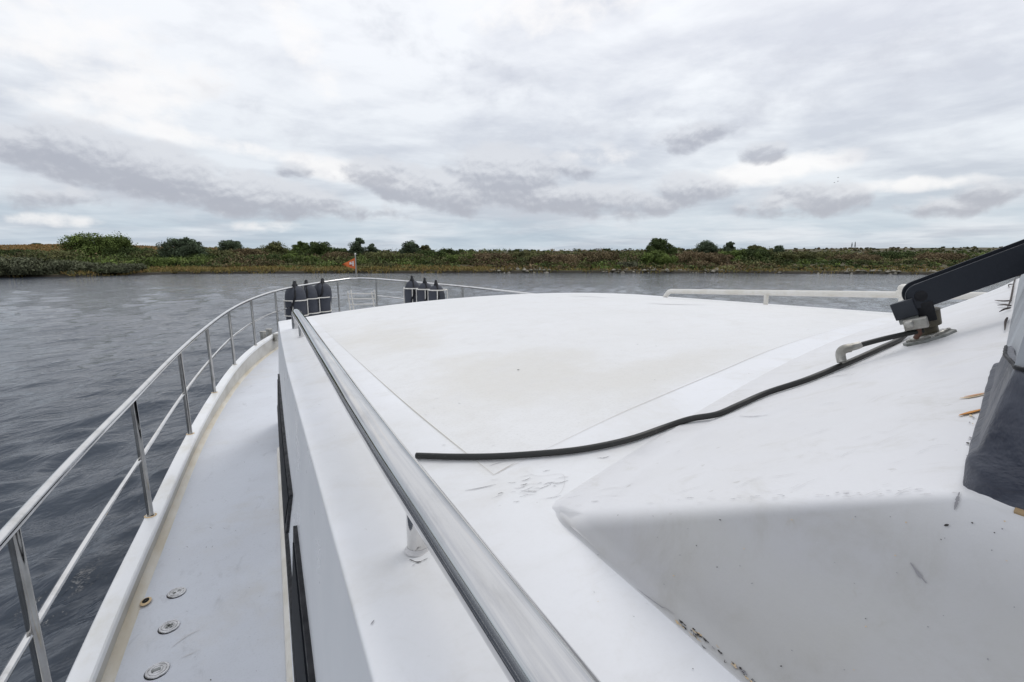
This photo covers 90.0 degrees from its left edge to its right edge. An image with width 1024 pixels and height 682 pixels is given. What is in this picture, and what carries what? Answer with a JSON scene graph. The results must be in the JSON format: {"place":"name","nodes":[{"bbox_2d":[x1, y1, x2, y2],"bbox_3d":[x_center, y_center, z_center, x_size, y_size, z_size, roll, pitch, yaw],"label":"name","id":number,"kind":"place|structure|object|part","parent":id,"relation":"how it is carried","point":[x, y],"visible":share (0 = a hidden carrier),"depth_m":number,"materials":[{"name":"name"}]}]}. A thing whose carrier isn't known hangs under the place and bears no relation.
{"place":"outdoors","nodes":[
{"label":"outdoors","id":0,"kind":"place"},
{"bbox_2d":[0,273,1020,681],"bbox_3d":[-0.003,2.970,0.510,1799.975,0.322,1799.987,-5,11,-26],"label":"water","id":1,"kind":"structure","parent":0,"point":[82,359],"depth_m":14.01,"materials":[{"name":"grey liquid"}]},
{"bbox_2d":[0,274,1023,681],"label":"motor boat","id":2,"kind":"object","parent":1,"relation":"on","point":[308,516],"visible":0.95,"depth_m":0.76,"materials":[{"name":"white paint"}]},
{"bbox_3d":[-1.088,0.457,2.446,0.050,0.280,1.950,-5,11,-25],"label":"side window","id":3,"kind":"part","parent":2,"relation":"part of","materials":[{"name":"black glass"}]},
{"bbox_2d":[285,281,307,319],"bbox_3d":[-3.564,-0.581,8.454,0.330,0.825,0.356,-5,12,-26],"label":"fender","id":4,"kind":"object","parent":2,"relation":"hanging from","point":[296,292],"visible":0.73,"depth_m":8.33,"materials":[{"name":"black rubber"}]},
{"bbox_3d":[-0.091,0.807,0.385,0.055,0.280,2.320,-5,11,-25],"label":"side window","id":5,"kind":"part","parent":2,"relation":"part of","materials":[{"name":"black glass"}]},
{"bbox_2d":[304,280,318,316],"bbox_3d":[-3.506,-0.638,8.803,0.330,0.825,0.356,-6,11,-26],"label":"fender","id":6,"kind":"object","parent":2,"relation":"hanging from","point":[311,292],"visible":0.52,"depth_m":8.71,"materials":[{"name":"black rubber"}]},
{"bbox_2d":[314,278,331,314],"bbox_3d":[-3.371,-0.699,9.079,0.330,0.825,0.356,1,6,-27],"label":"fender","id":7,"kind":"object","parent":2,"relation":"hanging from","point":[323,288],"visible":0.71,"depth_m":8.97,"materials":[{"name":"black rubber"}]},
{"bbox_2d":[342,253,356,279],"bbox_3d":[-3.335,-1.521,10.494,0.310,0.556,0.044,0,10,1],"label":"flagstaff","id":8,"kind":"object","parent":2,"relation":"attached to","point":[351,263],"visible":1,"depth_m":10.48,"materials":[{"name":"grey"}]},
{"bbox_2d":[405,275,418,302],"bbox_3d":[-1.601,-0.686,8.289,0.256,0.745,0.280,-6,11,-26],"label":"fender","id":9,"kind":"object","parent":2,"relation":"hanging from","point":[409,297],"visible":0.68,"depth_m":8.18,"materials":[{"name":"black rubber"}]},
{"bbox_2d":[417,278,430,301],"bbox_3d":[-1.362,-0.628,8.096,0.256,0.745,0.280,-6,11,-26],"label":"fender","id":10,"kind":"object","parent":2,"relation":"hanging from","point":[421,293],"visible":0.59,"depth_m":7.98,"materials":[{"name":"black rubber"}]},
{"bbox_2d":[428,280,444,300],"bbox_3d":[-1.152,-0.570,7.900,0.256,0.745,0.280,-7,12,-26],"label":"fender","id":11,"kind":"object","parent":2,"relation":"hanging from","point":[432,295],"visible":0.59,"depth_m":7.79,"materials":[{"name":"black rubber"}]},
{"bbox_2d":[415,331,906,459],"bbox_3d":[0.367,0.096,0.971,1.087,0.213,0.120,-2,10,-13],"label":"hose","id":12,"kind":"object","parent":2,"relation":"on","point":[634,437],"visible":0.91,"depth_m":0.92,"materials":[{"name":"black rubber"}]},
{"bbox_2d":[835,239,1023,362],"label":"folding arm","id":13,"kind":"object","parent":2,"relation":"attached to","point":[916,313],"visible":1,"depth_m":0.94},
{"bbox_2d":[963,278,1023,509],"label":"canvas cover","id":14,"kind":"object","parent":2,"relation":"attached to","point":[994,466],"visible":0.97,"depth_m":0.33,"materials":[{"name":"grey fabric"}]},
{"bbox_2d":[0,245,1020,277],"bbox_3d":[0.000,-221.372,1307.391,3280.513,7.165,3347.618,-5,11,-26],"label":"riverbank ground","id":15,"kind":"structure","parent":0,"point":[536,270],"depth_m":82.13,"materials":[{"name":"green plant"}]},
{"bbox_2d":[0,248,40,257],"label":"bush","id":16,"kind":"object","parent":15,"relation":"on","point":[11,252],"visible":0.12,"depth_m":89.67,"materials":[{"name":"green plant"}]},
{"bbox_2d":[0,255,51,274],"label":"bush","id":17,"kind":"object","parent":15,"relation":"on","point":[8,265],"visible":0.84,"depth_m":65.93,"materials":[{"name":"green plant"}]},
{"bbox_2d":[8,259,84,274],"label":"bush","id":18,"kind":"object","parent":15,"relation":"on","point":[54,266],"visible":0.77,"depth_m":68.23,"materials":[{"name":"green plant"}]},
{"bbox_2d":[17,249,87,259],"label":"bush","id":19,"kind":"object","parent":15,"relation":"on","point":[68,253],"visible":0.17,"depth_m":87.45,"materials":[{"name":"green plant"}]},
{"bbox_2d":[67,261,113,271],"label":"bush","id":20,"kind":"object","parent":15,"relation":"on","point":[90,265],"visible":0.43,"depth_m":70.94,"materials":[{"name":"green plant"}]},
{"bbox_2d":[57,231,139,259],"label":"broadleaf tree","id":21,"kind":"object","parent":15,"relation":"on","point":[93,244],"visible":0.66,"depth_m":97.45,"materials":[{"name":"green plant"}]},
{"bbox_2d":[92,262,148,272],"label":"bush","id":22,"kind":"object","parent":15,"relation":"on","point":[122,268],"visible":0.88,"depth_m":72.90,"materials":[{"name":"green plant"}]},
{"bbox_2d":[100,246,157,259],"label":"bush","id":23,"kind":"object","parent":15,"relation":"on","point":[123,250],"visible":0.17,"depth_m":98.62,"materials":[{"name":"green plant"}]},
{"bbox_2d":[129,249,160,259],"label":"bush","id":24,"kind":"object","parent":15,"relation":"on","point":[151,252],"visible":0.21,"depth_m":97.04,"materials":[{"name":"green plant"}]},
{"bbox_2d":[146,255,216,265],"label":"bush","id":25,"kind":"object","parent":15,"relation":"on","point":[169,261],"visible":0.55,"depth_m":86.52,"materials":[{"name":"green plant"}]},
{"bbox_2d":[154,237,209,257],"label":"broadleaf tree","id":26,"kind":"object","parent":15,"relation":"on","point":[184,246],"visible":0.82,"depth_m":95.08,"materials":[{"name":"green plant"}]},
{"bbox_2d":[185,253,217,257],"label":"bush","id":27,"kind":"object","parent":15,"relation":"on","point":[198,255],"visible":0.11,"depth_m":95.78,"materials":[{"name":"green plant"}]},
{"bbox_2d":[206,248,234,259],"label":"bush","id":28,"kind":"object","parent":15,"relation":"on","point":[219,252],"visible":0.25,"depth_m":100.74,"materials":[{"name":"green plant"}]},
{"bbox_2d":[217,240,244,250],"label":"broadleaf tree","id":29,"kind":"object","parent":15,"relation":"on","point":[224,245],"visible":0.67,"depth_m":114.58,"materials":[{"name":"green plant"}]},
{"bbox_2d":[228,248,268,257],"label":"bush","id":30,"kind":"object","parent":15,"relation":"on","point":[245,251],"visible":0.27,"depth_m":102.71,"materials":[{"name":"green plant"}]},
{"bbox_2d":[244,253,290,262],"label":"bush","id":31,"kind":"object","parent":15,"relation":"on","point":[270,256],"visible":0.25,"depth_m":94.11,"materials":[{"name":"green plant"}]},
{"bbox_2d":[257,241,287,254],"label":"broadleaf tree","id":32,"kind":"object","parent":15,"relation":"on","point":[272,246],"visible":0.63,"depth_m":119.31,"materials":[{"name":"green plant"}]},
{"bbox_2d":[281,253,297,261],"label":"bush","id":33,"kind":"object","parent":15,"relation":"on","point":[291,254],"visible":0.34,"depth_m":97.50,"materials":[{"name":"green plant"}]},
{"bbox_2d":[287,241,308,255],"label":"broadleaf tree","id":34,"kind":"object","parent":15,"relation":"on","point":[297,247],"visible":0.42,"depth_m":117.21,"materials":[{"name":"green plant"}]},
{"bbox_2d":[292,254,321,263],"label":"bush","id":35,"kind":"object","parent":15,"relation":"on","point":[309,259],"visible":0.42,"depth_m":93.61,"materials":[{"name":"green plant"}]},
{"bbox_2d":[295,241,333,256],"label":"broadleaf tree","id":36,"kind":"object","parent":15,"relation":"on","point":[317,248],"visible":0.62,"depth_m":108.87,"materials":[{"name":"green plant"}]},
{"bbox_2d":[313,251,353,260],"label":"bush","id":37,"kind":"object","parent":15,"relation":"on","point":[327,254],"visible":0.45,"depth_m":101.11,"materials":[{"name":"green plant"}]},
{"bbox_2d":[330,247,351,254],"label":"bush","id":38,"kind":"object","parent":15,"relation":"on","point":[339,249],"visible":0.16,"depth_m":107.56,"materials":[{"name":"green plant"}]},
{"bbox_2d":[348,237,367,255],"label":"broadleaf tree","id":39,"kind":"object","parent":15,"relation":"on","point":[355,247],"visible":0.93,"depth_m":109.40,"materials":[{"name":"green plant"}]},
{"bbox_2d":[367,243,379,252],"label":"broadleaf tree","id":40,"kind":"object","parent":15,"relation":"on","point":[371,248],"visible":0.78,"depth_m":110.67,"materials":[{"name":"green plant"}]},
{"bbox_2d":[363,251,391,262],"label":"bush","id":41,"kind":"object","parent":15,"relation":"on","point":[378,254],"visible":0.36,"depth_m":96.64,"materials":[{"name":"green plant"}]},
{"bbox_2d":[386,253,424,262],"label":"bush","id":42,"kind":"object","parent":15,"relation":"on","point":[402,256],"visible":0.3,"depth_m":96.74,"materials":[{"name":"green plant"}]},
{"bbox_2d":[398,240,419,253],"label":"broadleaf tree","id":43,"kind":"object","parent":15,"relation":"on","point":[408,248],"visible":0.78,"depth_m":109.25,"materials":[{"name":"green plant"}]},
{"bbox_2d":[419,245,430,250],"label":"broadleaf tree","id":44,"kind":"object","parent":15,"relation":"on","point":[425,247],"visible":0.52,"depth_m":109.56,"materials":[{"name":"green plant"}]},
{"bbox_2d":[416,249,438,258],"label":"bush","id":45,"kind":"object","parent":15,"relation":"on","point":[431,253],"visible":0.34,"depth_m":103.53,"materials":[{"name":"green plant"}]},
{"bbox_2d":[436,248,461,258],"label":"bush","id":46,"kind":"object","parent":15,"relation":"on","point":[444,251],"visible":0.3,"depth_m":105.38,"materials":[{"name":"green plant"}]},
{"bbox_2d":[439,253,475,263],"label":"bush","id":47,"kind":"object","parent":15,"relation":"on","point":[450,256],"visible":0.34,"depth_m":94.85,"materials":[{"name":"green plant"}]},
{"bbox_2d":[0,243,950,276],"bbox_3d":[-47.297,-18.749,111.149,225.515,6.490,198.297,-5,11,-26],"label":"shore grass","id":48,"kind":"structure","parent":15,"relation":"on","point":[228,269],"depth_m":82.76,"materials":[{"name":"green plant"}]},
{"bbox_2d":[471,252,515,263],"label":"bush","id":49,"kind":"object","parent":15,"relation":"on","point":[485,257],"visible":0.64,"depth_m":95.18,"materials":[{"name":"green plant"}]},
{"bbox_2d":[0,245,1002,273],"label":"heath scrub","id":50,"kind":"object","parent":15,"relation":"on","point":[429,261],"visible":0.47,"depth_m":90.34,"materials":[{"name":"green plant"}]},
{"bbox_2d":[509,249,548,263],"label":"bush","id":51,"kind":"object","parent":15,"relation":"on","point":[529,255],"visible":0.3,"depth_m":96.82,"materials":[{"name":"green plant"}]},
{"bbox_2d":[529,252,585,264],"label":"bush","id":52,"kind":"object","parent":15,"relation":"on","point":[566,258],"visible":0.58,"depth_m":92.18,"materials":[{"name":"green plant"}]},
{"bbox_2d":[576,251,620,263],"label":"bush","id":53,"kind":"object","parent":15,"relation":"on","point":[593,257],"visible":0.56,"depth_m":94.55,"materials":[{"name":"green plant"}]},
{"bbox_2d":[617,261,638,267],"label":"bush","id":54,"kind":"object","parent":15,"relation":"on","point":[629,264],"visible":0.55,"depth_m":86.06,"materials":[{"name":"green plant"}]},
{"bbox_2d":[640,249,678,265],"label":"bush","id":55,"kind":"object","parent":15,"relation":"on","point":[659,256],"visible":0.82,"depth_m":90.47,"materials":[{"name":"green plant"}]},
{"bbox_2d":[644,238,677,253],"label":"broadleaf tree","id":56,"kind":"object","parent":15,"relation":"on","point":[658,244],"visible":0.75,"depth_m":105.23,"materials":[{"name":"green plant"}]},
{"bbox_2d":[675,250,711,262],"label":"bush","id":57,"kind":"object","parent":15,"relation":"on","point":[684,255],"visible":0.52,"depth_m":93.71,"materials":[{"name":"green plant"}]},
{"bbox_2d":[685,260,713,267],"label":"bush","id":58,"kind":"object","parent":15,"relation":"on","point":[701,263],"visible":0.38,"depth_m":85.87,"materials":[{"name":"green plant"}]},
{"bbox_2d":[693,240,717,253],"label":"broadleaf tree","id":59,"kind":"object","parent":15,"relation":"on","point":[704,246],"visible":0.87,"depth_m":115.20,"materials":[{"name":"green plant"}]},
{"bbox_2d":[490,267,938,273],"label":"shore stones","id":60,"kind":"object","parent":15,"relation":"on","point":[715,270],"visible":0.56,"depth_m":82.51,"materials":[{"name":"grey stone"}]},
{"bbox_2d":[699,252,733,263],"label":"bush","id":61,"kind":"object","parent":15,"relation":"on","point":[713,257],"visible":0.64,"depth_m":93.22,"materials":[{"name":"brown plant"}]},
{"bbox_2d":[721,241,735,251],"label":"broadleaf tree","id":62,"kind":"object","parent":15,"relation":"on","point":[728,246],"visible":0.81,"depth_m":113.42,"materials":[{"name":"green plant"}]},
{"bbox_2d":[718,249,748,263],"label":"bush","id":63,"kind":"object","parent":15,"relation":"on","point":[735,253],"visible":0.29,"depth_m":95.20,"materials":[{"name":"green plant"}]},
{"bbox_2d":[738,248,777,262],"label":"bush","id":64,"kind":"object","parent":15,"relation":"on","point":[759,253],"visible":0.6,"depth_m":94.31,"materials":[{"name":"green plant"}]},
{"bbox_2d":[745,244,772,251],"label":"broadleaf tree","id":65,"kind":"object","parent":15,"relation":"on","point":[753,247],"visible":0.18,"depth_m":109.47,"materials":[{"name":"green plant"}]},
{"bbox_2d":[773,245,787,253],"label":"broadleaf tree","id":66,"kind":"object","parent":15,"relation":"on","point":[777,248],"visible":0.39,"depth_m":109.83,"materials":[{"name":"green plant"}]},
{"bbox_2d":[770,251,801,263],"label":"bush","id":67,"kind":"object","parent":15,"relation":"on","point":[789,256],"visible":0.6,"depth_m":95.12,"materials":[{"name":"green plant"}]},
{"bbox_2d":[796,250,840,259],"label":"bush","id":68,"kind":"object","parent":15,"relation":"on","point":[822,254],"visible":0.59,"depth_m":106.61,"materials":[{"name":"green plant"}]},
{"bbox_2d":[827,253,883,261],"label":"bush","id":69,"kind":"object","parent":15,"relation":"on","point":[861,256],"visible":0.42,"depth_m":98.25,"materials":[{"name":"green plant"}]},
{"bbox_2d":[869,250,919,259],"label":"bush","id":70,"kind":"object","parent":15,"relation":"on","point":[890,253],"visible":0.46,"depth_m":104.85,"materials":[{"name":"green plant"}]},
{"bbox_2d":[911,251,971,260],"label":"bush","id":71,"kind":"object","parent":15,"relation":"on","point":[943,256],"visible":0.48,"depth_m":96.51,"materials":[{"name":"green plant"}]},
{"bbox_2d":[0,0,1023,250],"label":"sky","id":72,"kind":"structure","parent":0,"point":[477,125],"materials":[{"name":"grey"}]}
]}

